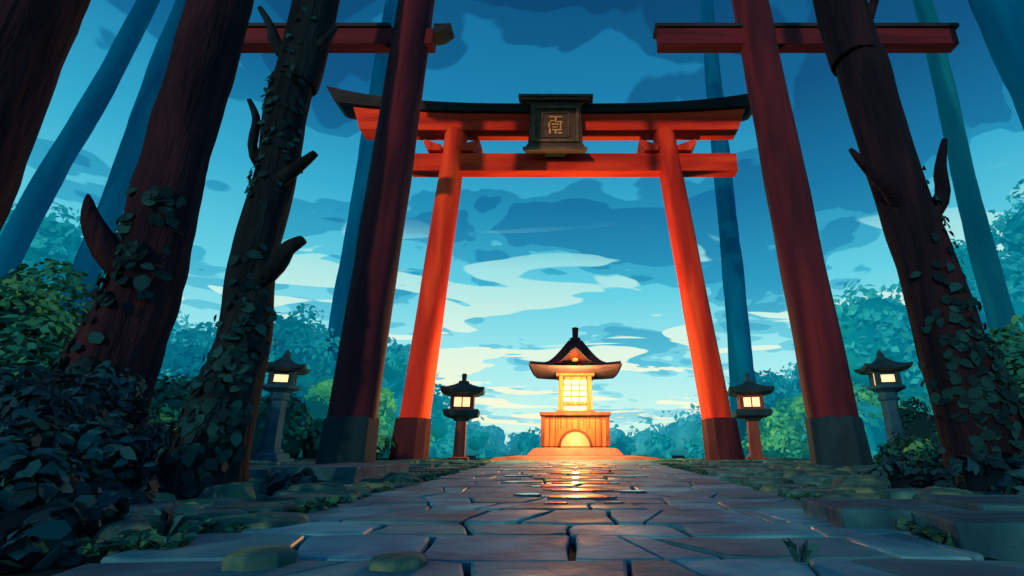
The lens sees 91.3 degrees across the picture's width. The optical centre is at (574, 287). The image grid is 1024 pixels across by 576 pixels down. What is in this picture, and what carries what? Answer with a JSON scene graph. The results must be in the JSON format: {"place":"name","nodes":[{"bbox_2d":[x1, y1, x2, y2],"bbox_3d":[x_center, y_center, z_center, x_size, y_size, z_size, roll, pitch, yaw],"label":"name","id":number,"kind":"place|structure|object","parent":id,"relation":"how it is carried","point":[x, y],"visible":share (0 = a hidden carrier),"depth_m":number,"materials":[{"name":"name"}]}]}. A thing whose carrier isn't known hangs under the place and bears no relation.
{"place":"outdoors","nodes":[
{"label":"outdoors","id":0,"kind":"place"},
{"bbox_2d":[0,454,685,575],"bbox_3d":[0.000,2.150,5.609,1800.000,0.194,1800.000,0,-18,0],"label":"ground","id":1,"kind":"structure","parent":0,"point":[54,567],"depth_m":1.32,"materials":[{"name":"soil"}]},
{"bbox_2d":[0,0,90,230],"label":"cedar tree","id":2,"kind":"object","parent":1,"relation":"on","point":[37,38],"visible":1,"depth_m":6.01,"materials":[{"name":"brown plant"}]},
{"bbox_2d":[0,258,95,382],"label":"bush","id":3,"kind":"object","parent":1,"relation":"on","point":[38,322],"visible":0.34,"depth_m":7.93,"materials":[{"name":"green plant"}]},
{"bbox_2d":[0,199,105,309],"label":"distant trees","id":4,"kind":"object","parent":1,"relation":"on","point":[53,239],"visible":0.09,"depth_m":15.28,"materials":[{"name":"green plant"}]},
{"bbox_2d":[0,0,159,276],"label":"cedar tree","id":5,"kind":"object","parent":1,"relation":"on","point":[31,209],"visible":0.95,"depth_m":11.52,"materials":[{"name":"blue plant"}]},
{"bbox_2d":[0,356,178,573],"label":"shrub","id":6,"kind":"object","parent":1,"relation":"on","point":[58,431],"visible":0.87,"depth_m":2.27,"materials":[{"name":"green plant"}]},
{"bbox_2d":[86,538,144,561],"bbox_3d":[-1.285,0.759,1.445,0.235,0.057,0.169,0,-18,0],"label":"mossy rock","id":7,"kind":"object","parent":1,"relation":"on","point":[97,558],"visible":0.14,"depth_m":1.39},
{"bbox_2d":[60,0,185,314],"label":"cedar tree","id":8,"kind":"object","parent":1,"relation":"on","point":[111,205],"visible":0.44,"depth_m":12.58,"materials":[{"name":"blue plant"}]},
{"bbox_2d":[86,501,179,524],"bbox_3d":[-1.826,0.874,1.870,0.458,0.104,0.309,3,-18,-8],"label":"mossy rock","id":9,"kind":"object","parent":1,"relation":"on","point":[136,510],"depth_m":1.87,"materials":[{"name":"stone"}]},
{"bbox_2d":[50,0,253,434],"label":"cedar tree","id":10,"kind":"object","parent":1,"relation":"on","point":[141,256],"visible":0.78,"depth_m":5.83,"materials":[{"name":"brown plant"}]},
{"bbox_2d":[127,493,176,500],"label":"mossy rock","id":11,"kind":"object","parent":1,"relation":"on","point":[164,497],"visible":0.16,"depth_m":2.23,"materials":[{"name":"green stone"}]},
{"bbox_2d":[141,503,197,536],"bbox_3d":[-1.293,0.741,1.582,0.156,0.116,0.139,8,-20,-22],"label":"grass tuft","id":12,"kind":"object","parent":1,"relation":"on","point":[162,522],"visible":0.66,"depth_m":1.57,"materials":[{"name":"green plant"}]},
{"bbox_2d":[172,513,201,520],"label":"mossy rock","id":13,"kind":"object","parent":1,"relation":"on","point":[194,517],"visible":0.09,"depth_m":1.91,"materials":[{"name":"green stone"}]},
{"bbox_2d":[89,420,323,495],"bbox_3d":[-3.941,1.533,4.784,1.490,0.684,5.407,16,-24,-40],"label":"shrub","id":14,"kind":"object","parent":1,"relation":"on","point":[306,475],"visible":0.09,"depth_m":3.21,"materials":[{"name":"green plant"}]},
{"bbox_2d":[197,482,255,501],"bbox_3d":[-1.943,1.159,2.780,0.332,0.129,0.256,0,-18,0],"label":"mossy rock","id":15,"kind":"object","parent":1,"relation":"on","point":[245,490],"visible":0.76,"depth_m":2.70,"materials":[{"name":"stone"}]},
{"bbox_2d":[153,0,339,499],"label":"cedar tree","id":16,"kind":"object","parent":1,"relation":"on","point":[211,443],"visible":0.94,"depth_m":3.32,"materials":[{"name":"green plant"}]},
{"bbox_2d":[156,303,339,403],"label":"distant trees","id":17,"kind":"object","parent":1,"relation":"on","point":[301,341],"visible":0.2,"depth_m":17.05,"materials":[{"name":"green plant"}]},
{"bbox_2d":[147,371,395,459],"bbox_3d":[-7.503,3.114,11.509,3.789,1.966,5.632,-14,-23,37],"label":"bush","id":18,"kind":"object","parent":1,"relation":"on","point":[302,430],"visible":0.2,"depth_m":11.64,"materials":[{"name":"green plant"}]},
{"bbox_2d":[249,465,299,478],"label":"kerb block","id":19,"kind":"structure","parent":1,"relation":"on","point":[260,472],"depth_m":4.23,"materials":[{"name":"stone"}]},
{"bbox_2d":[250,350,310,461],"bbox_3d":[-6.420,2.550,10.740,0.965,2.440,0.940,6,-19,-19],"label":"stone lantern","id":20,"kind":"object","parent":1,"relation":"on","point":[284,372],"visible":0.88,"depth_m":10.60,"materials":[{"name":"grey stone"}]},
{"bbox_2d":[327,490,361,499],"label":"mossy rock","id":21,"kind":"object","parent":1,"relation":"on","point":[353,494],"visible":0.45,"depth_m":2.75,"materials":[{"name":"green stone"}]},
{"bbox_2d":[326,0,397,359],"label":"cedar tree","id":22,"kind":"object","parent":1,"relation":"on","point":[341,291],"visible":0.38,"depth_m":19.61,"materials":[{"name":"blue plant"}]},
{"bbox_2d":[298,379,434,457],"bbox_3d":[-6.538,4.109,15.373,4.417,2.483,2.296,4,-19,-13],"label":"bush","id":23,"kind":"object","parent":1,"relation":"on","point":[317,400],"visible":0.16,"depth_m":14.85,"materials":[{"name":"green plant"}]},
{"bbox_2d":[440,373,484,459],"bbox_3d":[-3.200,3.645,14.064,1.220,2.430,1.220,3,-18,-8],"label":"wooden lantern","id":24,"kind":"object","parent":1,"relation":"on","point":[462,394],"visible":0.94,"depth_m":13.80,"materials":[{"name":"brown wood"}]},
{"bbox_2d":[318,333,675,457],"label":"distant trees","id":25,"kind":"object","parent":1,"relation":"on","point":[394,379],"visible":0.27,"depth_m":21.43,"materials":[{"name":"green plant"}]},
{"bbox_2d":[161,309,854,455],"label":"distant trees","id":26,"kind":"object","parent":1,"relation":"on","point":[682,430],"visible":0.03,"depth_m":31.94,"materials":[{"name":"green plant"}]},
{"bbox_2d":[33,463,1014,556],"bbox_3d":[0.022,2.108,5.621,4.365,0.079,9.037,0,-18,0],"label":"moss","id":27,"kind":"object","parent":1,"relation":"on","point":[131,539],"visible":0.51,"depth_m":1.56,"materials":[{"name":"green plant"}]},
{"bbox_2d":[326,86,751,459],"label":"torii gate","id":28,"kind":"structure","parent":1,"relation":"on","point":[555,131],"depth_m":15.04,"materials":[{"name":"paint"}]},
{"bbox_2d":[490,327,660,461],"bbox_3d":[0.020,3.449,16.549,4.978,4.350,4.978,0,-18,0],"label":"wooden shrine","id":29,"kind":"object","parent":1,"relation":"on","point":[576,427],"visible":1,"depth_m":15.41,"materials":[{"name":"wood"}]},
{"bbox_2d":[564,380,586,409],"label":"lit windows","id":30,"kind":"structure","parent":29,"relation":"in","point":[566,393],"depth_m":16.12,"materials":[{"name":"yellow paper"}]},
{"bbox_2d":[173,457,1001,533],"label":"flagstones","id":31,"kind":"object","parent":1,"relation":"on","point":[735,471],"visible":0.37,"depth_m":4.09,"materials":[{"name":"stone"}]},
{"bbox_2d":[92,519,152,542],"bbox_3d":[-1.449,0.816,1.656,0.226,0.081,0.207,9,-20,-25],"label":"mossy rock","id":32,"kind":"object","parent":31,"relation":"on","point":[109,531],"visible":0.3,"depth_m":1.58,"materials":[{"name":"green stone"}]},
{"bbox_2d":[180,499,215,505],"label":"mossy rock","id":33,"kind":"object","parent":31,"relation":"on","point":[194,502],"visible":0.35,"depth_m":2.20,"materials":[{"name":"green stone"}]},
{"bbox_2d":[247,478,260,493],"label":"mossy rock","id":34,"kind":"object","parent":31,"relation":"on","point":[255,482],"visible":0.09,"depth_m":3.16,"materials":[{"name":"stone"}]},
{"bbox_2d":[268,500,297,504],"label":"mossy rock","id":35,"kind":"object","parent":31,"relation":"on","point":[287,502],"visible":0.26,"depth_m":2.31,"materials":[{"name":"green stone"}]},
{"bbox_2d":[288,482,345,490],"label":"mossy rock","id":36,"kind":"object","parent":31,"relation":"on","point":[321,486],"visible":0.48,"depth_m":2.97,"materials":[{"name":"stone"}]},
{"bbox_2d":[269,462,408,482],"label":"kerb block","id":37,"kind":"structure","parent":31,"relation":"on","point":[353,472],"depth_m":4.18,"materials":[{"name":"stone"}]},
{"bbox_2d":[352,483,387,488],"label":"mossy rock","id":38,"kind":"object","parent":31,"relation":"on","point":[374,485],"visible":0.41,"depth_m":3.40,"materials":[{"name":"green stone"}]},
{"bbox_2d":[380,475,419,481],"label":"mossy rock","id":39,"kind":"object","parent":31,"relation":"on","point":[408,478],"visible":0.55,"depth_m":4.22,"materials":[{"name":"stone"}]},
{"bbox_2d":[388,472,414,475],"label":"mossy rock","id":40,"kind":"object","parent":31,"relation":"on","point":[400,473],"visible":0.35,"depth_m":4.95,"materials":[{"name":"grey stone"}]},
{"bbox_2d":[727,373,774,458],"bbox_3d":[5.020,3.645,14.064,1.220,2.430,1.220,-4,-18,11],"label":"wooden lantern","id":41,"kind":"object","parent":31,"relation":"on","point":[751,410],"visible":0.91,"depth_m":13.81,"materials":[{"name":"brown wood"}]},
{"bbox_2d":[782,470,855,477],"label":"mossy rock","id":42,"kind":"object","parent":31,"relation":"on","point":[787,474],"visible":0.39,"depth_m":4.77,"materials":[{"name":"green stone"}]},
{"bbox_2d":[832,474,891,488],"bbox_3d":[2.113,1.434,3.629,0.428,0.134,0.340,-9,-20,25],"label":"mossy rock","id":43,"kind":"object","parent":31,"relation":"on","point":[865,480],"visible":0.56,"depth_m":3.53,"materials":[{"name":"green stone"}]},
{"bbox_2d":[916,487,974,499],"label":"mossy rock","id":44,"kind":"object","parent":31,"relation":"on","point":[942,491],"visible":0.36,"depth_m":2.55,"materials":[{"name":"grey stone"}]},
{"bbox_2d":[241,0,959,465],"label":"torii gate","id":45,"kind":"structure","parent":1,"relation":"on","point":[757,38],"depth_m":9.05,"materials":[{"name":"red paint"}]},
{"bbox_2d":[700,0,760,457],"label":"cedar tree","id":46,"kind":"object","parent":1,"relation":"on","point":[740,360],"visible":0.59,"depth_m":18.93,"materials":[{"name":"blue plant"}]},
{"bbox_2d":[684,362,801,457],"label":"distant trees","id":47,"kind":"object","parent":1,"relation":"on","point":[778,382],"visible":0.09,"depth_m":18.69,"materials":[{"name":"green plant"}]},
{"bbox_2d":[759,485,800,493],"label":"mossy rock","id":48,"kind":"object","parent":1,"relation":"on","point":[784,488],"visible":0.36,"depth_m":3.26,"materials":[{"name":"green stone"}]},
{"bbox_2d":[769,464,817,468],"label":"mossy rock","id":49,"kind":"object","parent":1,"relation":"on","point":[792,466],"visible":0.32,"depth_m":7.06,"materials":[{"name":"stone"}]},
{"bbox_2d":[796,465,852,471],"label":"mossy rock","id":50,"kind":"object","parent":1,"relation":"on","point":[823,467],"visible":0.38,"depth_m":5.70,"materials":[{"name":"green stone"}]},
{"bbox_2d":[741,381,932,457],"bbox_3d":[8.282,3.581,14.789,6.718,3.132,2.647,-7,-19,20],"label":"bush","id":51,"kind":"object","parent":1,"relation":"on","point":[782,434],"visible":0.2,"depth_m":14.68,"materials":[{"name":"green plant"}]},
{"bbox_2d":[821,490,883,498],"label":"mossy rock","id":52,"kind":"object","parent":1,"relation":"on","point":[838,493],"visible":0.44,"depth_m":2.65,"materials":[{"name":"stone"}]},
{"bbox_2d":[830,484,885,498],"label":"mossy rock","id":53,"kind":"object","parent":1,"relation":"on","point":[870,489],"visible":0.38,"depth_m":2.96,"materials":[{"name":"green stone"}]},
{"bbox_2d":[854,350,913,455],"bbox_3d":[6.820,2.550,10.740,0.965,2.440,0.940,-5,-19,14],"label":"stone lantern","id":54,"kind":"object","parent":1,"relation":"on","point":[881,371],"visible":0.66,"depth_m":10.65,"materials":[{"name":"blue stone"}]},
{"bbox_2d":[873,396,942,466],"bbox_3d":[6.719,2.397,8.703,2.456,1.541,8.007,-7,-19,20],"label":"bush","id":55,"kind":"object","parent":1,"relation":"on","point":[917,424],"visible":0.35,"depth_m":10.96,"materials":[{"name":"green plant"}]},
{"bbox_2d":[800,179,1023,458],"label":"distant trees","id":56,"kind":"object","parent":1,"relation":"on","point":[872,325],"visible":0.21,"depth_m":14.15,"materials":[{"name":"green plant"}]},
{"bbox_2d":[812,0,1023,483],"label":"cedar tree","id":57,"kind":"object","parent":1,"relation":"on","point":[976,401],"visible":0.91,"depth_m":3.76,"materials":[{"name":"brown plant"}]},
{"bbox_2d":[857,396,1023,494],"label":"shrub","id":58,"kind":"object","parent":1,"relation":"on","point":[993,471],"visible":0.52,"depth_m":2.91,"materials":[{"name":"green plant"}]},
{"bbox_2d":[902,313,1023,463],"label":"bush","id":59,"kind":"object","parent":1,"relation":"on","point":[1012,348],"visible":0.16,"depth_m":8.37,"materials":[{"name":"green plant"}]},
{"bbox_2d":[912,0,1019,343],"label":"cedar tree","id":60,"kind":"object","parent":1,"relation":"on","point":[989,275],"visible":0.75,"depth_m":12.17,"materials":[{"name":"teal plant"}]},
{"bbox_2d":[912,510,1023,561],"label":"kerb block","id":61,"kind":"structure","parent":1,"relation":"on","point":[997,535],"depth_m":1.43,"materials":[{"name":"stone"}]},
{"bbox_2d":[916,494,1023,510],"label":"kerb block","id":62,"kind":"structure","parent":1,"relation":"on","point":[993,502],"depth_m":1.89,"materials":[{"name":"stone"}]},
{"bbox_2d":[968,0,1023,129],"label":"cedar tree","id":63,"kind":"object","parent":1,"relation":"on","point":[1000,24],"visible":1,"depth_m":8.63,"materials":[{"name":"blue plant"}]},
{"bbox_2d":[11,0,1023,448],"label":"sky","id":64,"kind":"structure","parent":0,"point":[534,260],"materials":[{"name":"blue"}]},
{"bbox_2d":[52,460,1023,575],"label":"stone path","id":65,"kind":"structure","parent":0,"point":[578,518],"depth_m":1.58,"materials":[{"name":"stone"}]},
{"bbox_2d":[206,511,308,532],"bbox_3d":[-1.168,0.875,1.834,0.338,0.080,0.301,0,-18,0],"label":"mossy rock","id":66,"kind":"object","parent":65,"relation":"on","point":[265,520],"visible":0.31,"depth_m":1.77,"materials":[{"name":"green stone"}]},
{"bbox_2d":[221,545,297,571],"bbox_3d":[-0.751,0.661,1.181,0.154,0.078,0.153,0,-18,0],"label":"mossy rock","id":67,"kind":"object","parent":65,"relation":"on","point":[261,557],"visible":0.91,"depth_m":1.14,"materials":[{"name":"green stone"}]},
{"bbox_2d":[369,551,428,571],"bbox_3d":[-0.417,0.660,1.162,0.135,0.069,0.137,0,-18,0],"label":"mossy rock","id":68,"kind":"object","parent":65,"relation":"on","point":[394,561],"visible":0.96,"depth_m":1.13,"materials":[{"name":"stone"}]},
{"bbox_2d":[782,538,822,563],"bbox_3d":[0.560,0.656,1.239,0.076,0.065,0.100,11,-21,-31],"label":"grass tuft","id":69,"kind":"object","parent":65,"relation":"on","point":[807,553],"visible":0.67,"depth_m":1.23,"materials":[{"name":"green plant"}]},
{"bbox_2d":[800,497,963,528],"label":"kerb block","id":70,"kind":"structure","parent":65,"relation":"on","point":[843,512],"depth_m":1.84,"materials":[{"name":"stone"}]}
]}

